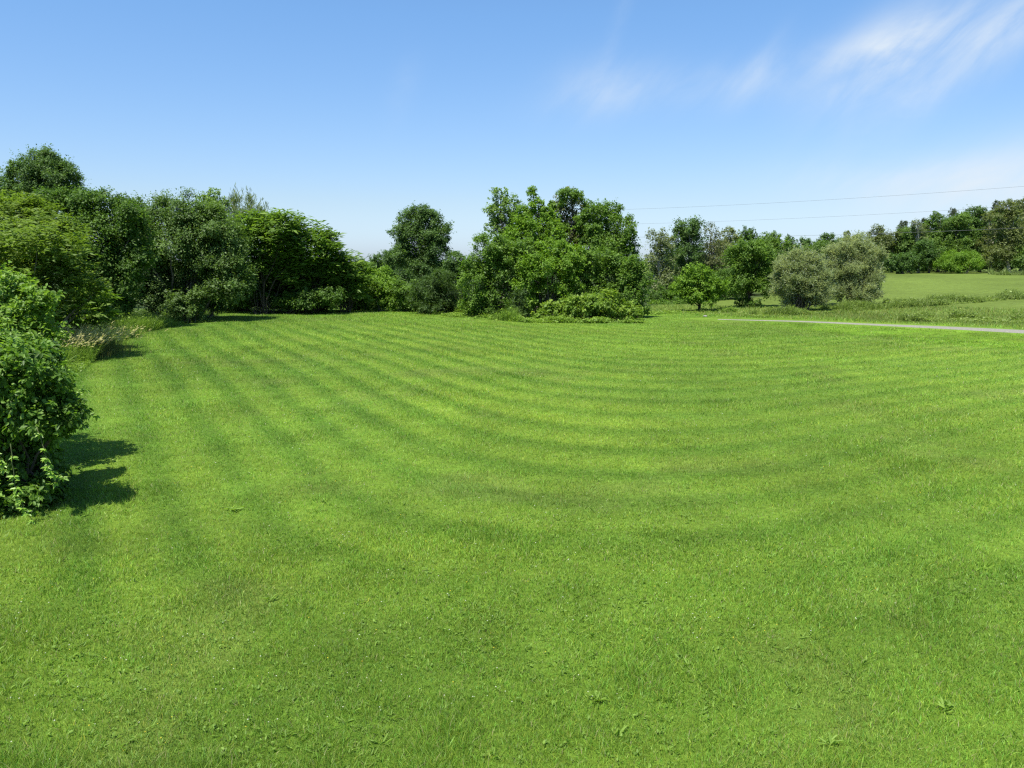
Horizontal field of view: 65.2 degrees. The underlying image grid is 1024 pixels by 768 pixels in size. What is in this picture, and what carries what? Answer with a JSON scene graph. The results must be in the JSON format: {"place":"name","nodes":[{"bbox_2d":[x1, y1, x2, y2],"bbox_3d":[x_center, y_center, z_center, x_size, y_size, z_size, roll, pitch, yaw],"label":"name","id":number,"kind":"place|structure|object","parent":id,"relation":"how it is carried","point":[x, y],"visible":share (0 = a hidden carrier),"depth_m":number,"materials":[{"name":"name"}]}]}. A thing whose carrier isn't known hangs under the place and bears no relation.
{"place":"outdoors","nodes":[
{"label":"outdoors","id":0,"kind":"place"},
{"bbox_2d":[0,262,1023,767],"bbox_3d":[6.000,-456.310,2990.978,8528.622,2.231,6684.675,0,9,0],"label":"ground","id":1,"kind":"structure","parent":0,"point":[924,284],"depth_m":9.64,"materials":[{"name":"green plant"}]},
{"bbox_2d":[0,260,79,356],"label":"leafy shrub","id":2,"kind":"object","parent":1,"relation":"on","point":[20,296],"visible":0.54,"depth_m":11.47,"materials":[{"name":"green plant"}]},
{"bbox_2d":[0,143,91,211],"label":"tall tree","id":3,"kind":"object","parent":1,"relation":"on","point":[47,167],"visible":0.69,"depth_m":53.97,"materials":[{"name":"green plant"}]},
{"bbox_2d":[0,189,97,271],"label":"sumac bush","id":4,"kind":"object","parent":1,"relation":"on","point":[26,208],"visible":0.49,"depth_m":30.08,"materials":[{"name":"green plant"}]},
{"bbox_2d":[0,324,99,524],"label":"leafy shrub","id":5,"kind":"object","parent":1,"relation":"on","point":[37,385],"visible":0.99,"depth_m":9.62,"materials":[{"name":"green plant"}]},
{"bbox_2d":[0,220,112,328],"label":"sumac bush","id":6,"kind":"object","parent":1,"relation":"on","point":[40,261],"visible":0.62,"depth_m":24.10,"materials":[{"name":"green plant"}]},
{"bbox_2d":[50,280,124,333],"bbox_3d":[-15.193,-2.348,27.555,3.788,2.598,2.340,5,10,28],"label":"sumac bush","id":7,"kind":"object","parent":1,"relation":"on","point":[100,317],"visible":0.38,"depth_m":27.22,"materials":[{"name":"green plant"}]},
{"bbox_2d":[29,184,161,322],"bbox_3d":[-18.315,-5.523,35.404,5.370,6.594,4.230,0,9,0],"label":"broadleaf tree","id":8,"kind":"object","parent":1,"relation":"on","point":[118,264],"visible":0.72,"depth_m":34.78,"materials":[{"name":"green plant"}]},
{"bbox_2d":[51,320,168,359],"bbox_3d":[-13.650,-1.409,25.259,4.654,1.155,6.764,0,9,0],"label":"grass tussock","id":9,"kind":"object","parent":1,"relation":"on","point":[83,334],"depth_m":25.34,"materials":[{"name":"plant"}]},
{"bbox_2d":[58,311,183,371],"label":"undergrowth","id":10,"kind":"object","parent":1,"relation":"on","point":[75,363],"visible":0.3,"depth_m":31.47,"materials":[{"name":"green plant"}]},
{"bbox_2d":[51,307,222,332],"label":"undergrowth","id":11,"kind":"object","parent":1,"relation":"on","point":[136,311],"visible":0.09,"depth_m":43.11,"materials":[{"name":"green plant"}]},
{"bbox_2d":[158,284,207,322],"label":"shrub","id":12,"kind":"object","parent":1,"relation":"on","point":[178,310],"visible":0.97,"depth_m":39.06,"materials":[{"name":"green plant"}]},
{"bbox_2d":[115,186,260,316],"bbox_3d":[-16.702,-6.426,40.418,7.931,6.954,4.764,0,9,0],"label":"broadleaf tree","id":13,"kind":"object","parent":1,"relation":"on","point":[204,254],"visible":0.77,"depth_m":39.79,"materials":[{"name":"green plant"}]},
{"bbox_2d":[192,294,229,317],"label":"shrub","id":14,"kind":"object","parent":1,"relation":"on","point":[218,306],"visible":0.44,"depth_m":42.91,"materials":[{"name":"green plant"}]},
{"bbox_2d":[194,187,230,222],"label":"poplar tree","id":15,"kind":"object","parent":1,"relation":"on","point":[208,196],"visible":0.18,"depth_m":50.57,"materials":[{"name":"green plant"}]},
{"bbox_2d":[225,505,243,510],"bbox_3d":[-3.424,1.533,9.859,0.202,0.042,0.196,4,10,26],"label":"weed rosette","id":16,"kind":"object","parent":1,"relation":"on","point":[233,509],"visible":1,"depth_m":9.84,"materials":[{"name":"green plant"}]},
{"bbox_2d":[208,281,279,311],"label":"broadleaf bush","id":17,"kind":"object","parent":1,"relation":"on","point":[245,309],"visible":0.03,"depth_m":49.25,"materials":[{"name":"green plant"}]},
{"bbox_2d":[222,182,269,221],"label":"feathery tree","id":18,"kind":"object","parent":1,"relation":"on","point":[250,200],"visible":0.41,"depth_m":51.77,"materials":[{"name":"green plant"}]},
{"bbox_2d":[157,305,335,322],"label":"undergrowth","id":19,"kind":"object","parent":1,"relation":"on","point":[214,313],"visible":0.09,"depth_m":42.03,"materials":[{"name":"green plant"}]},
{"bbox_2d":[261,593,278,599],"bbox_3d":[-2.173,1.914,7.170,0.151,0.059,0.157,0,9,0],"label":"weed rosette","id":20,"kind":"object","parent":1,"relation":"on","point":[271,598],"visible":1,"depth_m":7.19,"materials":[{"name":"green plant"}]},
{"bbox_2d":[224,207,320,314],"bbox_3d":[-14.376,-6.970,46.069,5.845,6.164,7.239,-7,11,-38],"label":"sumac tree","id":21,"kind":"object","parent":1,"relation":"on","point":[265,228],"visible":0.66,"depth_m":44.80,"materials":[{"name":"green plant"}]},
{"bbox_2d":[223,284,347,313],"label":"broadleaf bush","id":22,"kind":"object","parent":1,"relation":"on","point":[293,300],"visible":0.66,"depth_m":45.87,"materials":[{"name":"green plant"}]},
{"bbox_2d":[209,264,371,311],"bbox_3d":[-14.631,-5.987,49.688,12.844,3.426,6.455,0,9,0],"label":"broadleaf bush","id":23,"kind":"object","parent":1,"relation":"on","point":[347,302],"visible":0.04,"depth_m":49.58,"materials":[{"name":"green plant"}]},
{"bbox_2d":[257,218,357,313],"bbox_3d":[-11.946,-6.878,46.987,5.890,5.713,5.912,0,9,0],"label":"sumac tree","id":24,"kind":"object","parent":1,"relation":"on","point":[326,244],"visible":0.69,"depth_m":46.00,"materials":[{"name":"green plant"}]},
{"bbox_2d":[282,275,379,310],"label":"broadleaf bush","id":25,"kind":"object","parent":1,"relation":"on","point":[366,307],"visible":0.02,"depth_m":52.24,"materials":[{"name":"green plant"}]},
{"bbox_2d":[316,248,377,312],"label":"sumac tree","id":26,"kind":"object","parent":1,"relation":"on","point":[355,281],"visible":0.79,"depth_m":47.27,"materials":[{"name":"green plant"}]},
{"bbox_2d":[362,262,402,310],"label":"shrub","id":27,"kind":"object","parent":1,"relation":"on","point":[379,294],"visible":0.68,"depth_m":49.35,"materials":[{"name":"green plant"}]},
{"bbox_2d":[366,243,410,290],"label":"young tree","id":28,"kind":"object","parent":1,"relation":"on","point":[391,258],"visible":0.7,"depth_m":59.56,"materials":[{"name":"green plant"}]},
{"bbox_2d":[384,276,424,311],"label":"shrub","id":29,"kind":"object","parent":1,"relation":"on","point":[400,298],"visible":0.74,"depth_m":48.31,"materials":[{"name":"green plant"}]},
{"bbox_2d":[356,262,452,282],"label":"broadleaf bush","id":30,"kind":"object","parent":1,"relation":"on","point":[404,273],"visible":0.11,"depth_m":76.93,"materials":[{"name":"green plant"}]},
{"bbox_2d":[385,200,453,283],"bbox_3d":[-7.265,-10.082,62.260,5.952,8.179,4.240,2,9,15],"label":"round tree","id":31,"kind":"object","parent":1,"relation":"on","point":[431,241],"visible":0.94,"depth_m":61.37,"materials":[{"name":"green plant"}]},
{"bbox_2d":[401,267,471,314],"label":"evergreen shrub","id":32,"kind":"object","parent":1,"relation":"on","point":[442,294],"visible":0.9,"depth_m":46.07,"materials":[{"name":"green plant"}]},
{"bbox_2d":[342,299,568,322],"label":"undergrowth","id":33,"kind":"object","parent":1,"relation":"on","point":[507,315],"visible":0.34,"depth_m":41.50,"materials":[{"name":"green plant"}]},
{"bbox_2d":[441,250,470,290],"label":"young tree","id":34,"kind":"object","parent":1,"relation":"on","point":[451,264],"visible":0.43,"depth_m":59.00,"materials":[{"name":"green plant"}]},
{"bbox_2d":[481,746,499,757],"bbox_3d":[-0.124,2.252,4.890,0.126,0.038,0.081,2,9,11],"label":"weed rosette","id":35,"kind":"object","parent":1,"relation":"on","point":[492,752],"visible":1,"depth_m":4.89,"materials":[{"name":"green plant"}]},
{"bbox_2d":[454,229,547,316],"bbox_3d":[-0.623,-6.028,44.005,5.151,4.983,3.364,0,9,0],"label":"broadleaf bush","id":36,"kind":"object","parent":1,"relation":"on","point":[501,259],"visible":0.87,"depth_m":43.27,"materials":[{"name":"green plant"}]},
{"bbox_2d":[481,187,523,298],"bbox_3d":[-0.339,-7.874,47.576,3.046,7.596,2.177,0,9,0],"label":"poplar tree","id":37,"kind":"object","parent":1,"relation":"on","point":[501,217],"visible":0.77,"depth_m":46.95,"materials":[{"name":"green plant"}]},
{"bbox_2d":[10,344,1020,748],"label":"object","id":38,"kind":"object","parent":1,"relation":"on","point":[458,512],"visible":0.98,"depth_m":7.74,"materials":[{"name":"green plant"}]},
{"bbox_2d":[505,287,530,316],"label":"bush","id":39,"kind":"object","parent":1,"relation":"on","point":[519,297],"visible":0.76,"depth_m":41.76,"materials":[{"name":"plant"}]},
{"bbox_2d":[499,185,572,313],"bbox_3d":[1.278,-7.604,45.901,4.404,7.473,3.256,0,9,0],"label":"spire tree","id":40,"kind":"object","parent":1,"relation":"on","point":[527,223],"visible":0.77,"depth_m":45.27,"materials":[{"name":"green plant"}]},
{"bbox_2d":[506,233,590,314],"bbox_3d":[1.889,-5.779,43.201,4.027,4.687,3.965,-6,11,-36],"label":"broadleaf bush","id":41,"kind":"object","parent":1,"relation":"on","point":[554,259],"visible":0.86,"depth_m":42.67,"materials":[{"name":"green plant"}]},
{"bbox_2d":[552,186,589,292],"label":"twiggy tree","id":42,"kind":"object","parent":1,"relation":"on","point":[570,215],"visible":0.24,"depth_m":47.14,"materials":[{"name":"green plant"}]},
{"bbox_2d":[547,187,603,247],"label":"broadleaf tree","id":43,"kind":"object","parent":1,"relation":"on","point":[574,194],"visible":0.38,"depth_m":46.79,"materials":[{"name":"green plant"}]},
{"bbox_2d":[530,288,643,319],"bbox_3d":[3.821,-4.036,41.113,5.896,1.872,2.833,2,9,10],"label":"vine mound","id":44,"kind":"object","parent":1,"relation":"on","point":[591,306],"visible":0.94,"depth_m":40.79,"materials":[{"name":"green plant"}]},
{"bbox_2d":[531,315,644,322],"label":"undergrowth","id":45,"kind":"object","parent":1,"relation":"on","point":[566,319],"visible":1,"depth_m":39.46,"materials":[{"name":"green plant"}]},
{"bbox_2d":[555,244,633,309],"bbox_3d":[4.650,-5.541,43.522,4.733,4.106,3.237,0,9,0],"label":"broadleaf bush","id":46,"kind":"object","parent":1,"relation":"on","point":[598,272],"visible":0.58,"depth_m":43.01,"materials":[{"name":"green plant"}]},
{"bbox_2d":[587,691,607,708],"bbox_3d":[0.583,2.150,5.496,0.120,0.071,0.196,-5,10,-28],"label":"weed rosette","id":47,"kind":"object","parent":1,"relation":"on","point":[596,695],"visible":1,"depth_m":5.50,"materials":[{"name":"green plant"}]},
{"bbox_2d":[572,197,643,282],"bbox_3d":[5.536,-7.337,46.364,3.628,6.890,3.379,8,12,41],"label":"broadleaf tree","id":48,"kind":"object","parent":1,"relation":"on","point":[611,235],"visible":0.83,"depth_m":45.75,"materials":[{"name":"green plant"}]},
{"bbox_2d":[607,725,627,735],"bbox_3d":[0.683,2.200,5.127,0.094,0.075,0.142,6,11,36],"label":"weed rosette","id":49,"kind":"object","parent":1,"relation":"on","point":[618,731],"visible":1,"depth_m":5.10,"materials":[{"name":"green plant"}]},
{"bbox_2d":[613,251,658,317],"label":"broadleaf bush","id":50,"kind":"object","parent":1,"relation":"on","point":[632,282],"visible":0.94,"depth_m":42.38,"materials":[{"name":"green plant"}]},
{"bbox_2d":[642,227,679,296],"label":"birch tree","id":51,"kind":"object","parent":1,"relation":"on","point":[660,266],"visible":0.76,"depth_m":63.05,"materials":[{"name":"green plant"}]},
{"bbox_2d":[645,284,678,301],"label":"broadleaf bush","id":52,"kind":"object","parent":1,"relation":"on","point":[662,293],"visible":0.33,"depth_m":59.52,"materials":[{"name":"green plant"}]},
{"bbox_2d":[648,296,695,304],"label":"broadleaf bush","id":53,"kind":"object","parent":1,"relation":"on","point":[677,301],"visible":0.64,"depth_m":56.56,"materials":[{"name":"green plant"}]},
{"bbox_2d":[652,242,699,289],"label":"tree","id":54,"kind":"object","parent":1,"relation":"on","point":[671,261],"visible":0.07,"depth_m":70.66,"materials":[{"name":"green plant"}]},
{"bbox_2d":[668,214,708,281],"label":"round tree","id":55,"kind":"object","parent":1,"relation":"on","point":[688,236],"visible":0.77,"depth_m":64.70,"materials":[{"name":"green plant"}]},
{"bbox_2d":[648,305,737,314],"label":"meadow grass","id":56,"kind":"structure","parent":1,"relation":"on","point":[730,308],"depth_m":46.98,"materials":[{"name":"green plant"}]},
{"bbox_2d":[666,261,730,309],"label":"tree","id":57,"kind":"object","parent":1,"relation":"on","point":[706,291],"visible":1,"depth_m":47.28,"materials":[{"name":"green plant"}]},
{"bbox_2d":[687,242,719,286],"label":"tree","id":58,"kind":"object","parent":1,"relation":"on","point":[699,257],"visible":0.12,"depth_m":72.83,"materials":[{"name":"green plant"}]},
{"bbox_2d":[697,221,730,275],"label":"birch tree","id":59,"kind":"object","parent":1,"relation":"on","point":[710,257],"visible":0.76,"depth_m":65.85,"materials":[{"name":"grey plant"}]},
{"bbox_2d":[693,265,743,299],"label":"broadleaf bush","id":60,"kind":"object","parent":1,"relation":"on","point":[724,273],"visible":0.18,"depth_m":59.24,"materials":[{"name":"green plant"}]},
{"bbox_2d":[712,236,734,269],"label":"tree","id":61,"kind":"object","parent":1,"relation":"on","point":[720,251],"visible":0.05,"depth_m":73.97,"materials":[{"name":"green plant"}]},
{"bbox_2d":[714,226,741,269],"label":"birch tree","id":62,"kind":"object","parent":1,"relation":"on","point":[733,238],"visible":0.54,"depth_m":66.91,"materials":[{"name":"green plant"}]},
{"bbox_2d":[734,225,758,263],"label":"broadleaf tree","id":63,"kind":"object","parent":1,"relation":"on","point":[745,234],"visible":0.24,"depth_m":70.37,"materials":[{"name":"green plant"}]},
{"bbox_2d":[734,296,763,307],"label":"shrub","id":64,"kind":"object","parent":1,"relation":"on","point":[748,304],"visible":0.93,"depth_m":51.40,"materials":[{"name":"green plant"}]},
{"bbox_2d":[718,236,780,302],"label":"round tree","id":65,"kind":"object","parent":1,"relation":"on","point":[749,271],"visible":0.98,"depth_m":51.02,"materials":[{"name":"green plant"}]},
{"bbox_2d":[760,230,796,287],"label":"broadleaf tree","id":66,"kind":"object","parent":1,"relation":"on","point":[775,242],"visible":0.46,"depth_m":68.73,"materials":[{"name":"green plant"}]},
{"bbox_2d":[784,234,802,252],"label":"broadleaf tree","id":67,"kind":"object","parent":1,"relation":"on","point":[790,239],"visible":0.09,"depth_m":72.51,"materials":[{"name":"green plant"}]},
{"bbox_2d":[765,242,836,309],"bbox_3d":[17.212,-6.351,48.036,4.134,4.256,3.951,0,9,0],"label":"willow shrub","id":68,"kind":"object","parent":1,"relation":"on","point":[802,291],"visible":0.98,"depth_m":47.11,"materials":[{"name":"green plant"}]},
{"bbox_2d":[796,236,811,253],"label":"tree","id":69,"kind":"object","parent":1,"relation":"on","point":[803,241],"visible":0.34,"depth_m":90.27,"materials":[{"name":"green plant"}]},
{"bbox_2d":[729,298,893,317],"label":"meadow grass","id":70,"kind":"structure","parent":1,"relation":"on","point":[844,306],"depth_m":47.11,"materials":[{"name":"green plant"}]},
{"bbox_2d":[802,238,832,273],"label":"tree","id":71,"kind":"object","parent":1,"relation":"on","point":[818,245],"visible":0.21,"depth_m":86.38,"materials":[{"name":"green plant"}]},
{"bbox_2d":[816,232,839,252],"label":"tree","id":72,"kind":"object","parent":1,"relation":"on","point":[825,236],"visible":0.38,"depth_m":90.57,"materials":[{"name":"green plant"}]},
{"bbox_2d":[818,733,844,749],"bbox_3d":[1.996,2.226,5.007,0.153,0.068,0.156,7,11,40],"label":"weed rosette","id":73,"kind":"object","parent":1,"relation":"on","point":[830,739],"visible":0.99,"depth_m":5.01,"materials":[{"name":"green plant"}]},
{"bbox_2d":[820,230,889,302],"bbox_3d":[21.982,-7.429,51.621,4.629,5.086,4.170,5,10,27],"label":"willow shrub","id":74,"kind":"object","parent":1,"relation":"on","point":[855,257],"visible":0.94,"depth_m":50.97,"materials":[{"name":"green plant"}]},
{"bbox_2d":[864,223,896,268],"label":"birch tree","id":75,"kind":"object","parent":1,"relation":"on","point":[879,229],"visible":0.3,"depth_m":96.46,"materials":[{"name":"green plant"}]},
{"bbox_2d":[875,229,910,272],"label":"tree","id":76,"kind":"object","parent":1,"relation":"on","point":[885,237],"visible":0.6,"depth_m":92.77,"materials":[{"name":"green plant"}]},
{"bbox_2d":[883,251,920,273],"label":"broadleaf bush","id":77,"kind":"object","parent":1,"relation":"on","point":[900,262],"visible":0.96,"depth_m":87.68,"materials":[{"name":"green plant"}]},
{"bbox_2d":[896,220,908,229],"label":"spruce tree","id":78,"kind":"object","parent":1,"relation":"on","point":[901,224],"visible":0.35,"depth_m":109.71,"materials":[{"name":"green plant"}]},
{"bbox_2d":[887,222,920,272],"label":"tree","id":79,"kind":"object","parent":1,"relation":"on","point":[908,240],"visible":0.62,"depth_m":92.13,"materials":[{"name":"green plant"}]},
{"bbox_2d":[909,219,929,272],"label":"birch tree","id":80,"kind":"object","parent":1,"relation":"on","point":[914,225],"visible":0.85,"depth_m":91.33,"materials":[{"name":"green plant"}]},
{"bbox_2d":[915,229,935,271],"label":"tree","id":81,"kind":"object","parent":1,"relation":"on","point":[934,269],"visible":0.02,"depth_m":102.72,"materials":[{"name":"green plant"}]},
{"bbox_2d":[910,237,948,272],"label":"tree","id":82,"kind":"object","parent":1,"relation":"on","point":[928,255],"visible":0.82,"depth_m":89.28,"materials":[{"name":"green plant"}]},
{"bbox_2d":[922,210,951,272],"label":"tree","id":83,"kind":"object","parent":1,"relation":"on","point":[935,218],"visible":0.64,"depth_m":93.07,"materials":[{"name":"green plant"}]},
{"bbox_2d":[934,214,954,271],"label":"tree","id":84,"kind":"object","parent":1,"relation":"on","point":[946,217],"visible":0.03,"depth_m":103.28,"materials":[{"name":"green plant"}]},
{"bbox_2d":[936,696,955,712],"bbox_3d":[2.921,2.168,5.394,0.131,0.062,0.147,0,9,0],"label":"weed rosette","id":85,"kind":"object","parent":1,"relation":"on","point":[947,705],"visible":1,"depth_m":5.40,"materials":[{"name":"green plant"}]},
{"bbox_2d":[877,288,1023,308],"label":"meadow grass","id":86,"kind":"structure","parent":1,"relation":"on","point":[955,299],"depth_m":52.30,"materials":[{"name":"green plant"}]},
{"bbox_2d":[948,208,958,270],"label":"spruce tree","id":87,"kind":"object","parent":1,"relation":"on","point":[954,211],"visible":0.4,"depth_m":111.61,"materials":[{"name":"green plant"}]},
{"bbox_2d":[885,308,1023,322],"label":"meadow grass","id":88,"kind":"structure","parent":1,"relation":"on","point":[960,315],"depth_m":40.93,"materials":[{"name":"green plant"}]},
{"bbox_2d":[938,211,981,254],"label":"tree","id":89,"kind":"object","parent":1,"relation":"on","point":[955,225],"visible":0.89,"depth_m":91.75,"materials":[{"name":"green plant"}]},
{"bbox_2d":[932,249,988,273],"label":"sumac bush","id":90,"kind":"object","parent":1,"relation":"on","point":[960,262],"visible":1,"depth_m":86.46,"materials":[{"name":"green plant"}]},
{"bbox_2d":[911,249,1022,271],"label":"broadleaf bush","id":91,"kind":"object","parent":1,"relation":"on","point":[1001,267],"visible":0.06,"depth_m":94.85,"materials":[{"name":"green plant"}]},
{"bbox_2d":[963,204,994,271],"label":"tree","id":92,"kind":"object","parent":1,"relation":"on","point":[976,219],"visible":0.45,"depth_m":94.63,"materials":[{"name":"green plant"}]},
{"bbox_2d":[974,211,997,271],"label":"birch tree","id":93,"kind":"object","parent":1,"relation":"on","point":[980,243],"visible":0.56,"depth_m":91.36,"materials":[{"name":"green plant"}]},
{"bbox_2d":[989,199,1000,213],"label":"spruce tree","id":94,"kind":"object","parent":1,"relation":"on","point":[994,204],"visible":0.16,"depth_m":111.64,"materials":[{"name":"green plant"}]},
{"bbox_2d":[988,210,1012,270],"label":"tree","id":95,"kind":"object","parent":1,"relation":"on","point":[1000,231],"visible":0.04,"depth_m":103.28,"materials":[{"name":"green plant"}]},
{"bbox_2d":[980,198,1023,272],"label":"birch tree","id":96,"kind":"object","parent":1,"relation":"on","point":[993,252],"visible":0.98,"depth_m":88.18,"materials":[{"name":"green plant"}]},
{"bbox_2d":[1007,240,1023,271],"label":"broadleaf bush","id":97,"kind":"object","parent":1,"relation":"on","point":[1019,261],"visible":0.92,"depth_m":87.89,"materials":[{"name":"green plant"}]},
{"bbox_2d":[1013,198,1023,246],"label":"tree","id":98,"kind":"object","parent":1,"relation":"on","point":[1021,203],"visible":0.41,"depth_m":95.89,"materials":[{"name":"green plant"}]},
{"bbox_2d":[0,0,1023,261],"label":"sky","id":99,"kind":"structure","parent":0,"point":[346,114],"materials":[{"name":"blue"}]},
{"bbox_2d":[624,186,1022,209],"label":"power line","id":100,"kind":"object","parent":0,"point":[847,198],"visible":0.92,"depth_m":79.17,"materials":[{"name":"black metal"}]},
{"bbox_2d":[648,206,1011,223],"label":"power line","id":101,"kind":"object","parent":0,"point":[834,216],"visible":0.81,"depth_m":79.10,"materials":[{"name":"black metal"}]},
{"bbox_2d":[718,319,1023,332],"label":"road","id":102,"kind":"structure","parent":0,"point":[981,329],"depth_m":36.57,"materials":[{"name":"grey asphalt"}]},
{"bbox_2d":[801,228,1011,235],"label":"power line","id":103,"kind":"object","parent":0,"point":[907,232],"visible":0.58,"depth_m":70.42,"materials":[{"name":"black metal"}]},
{"bbox_2d":[987,267,1023,274],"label":"meadow grass","id":104,"kind":"structure","parent":0,"point":[1001,272],"depth_m":80.70,"materials":[{"name":"green plant"}]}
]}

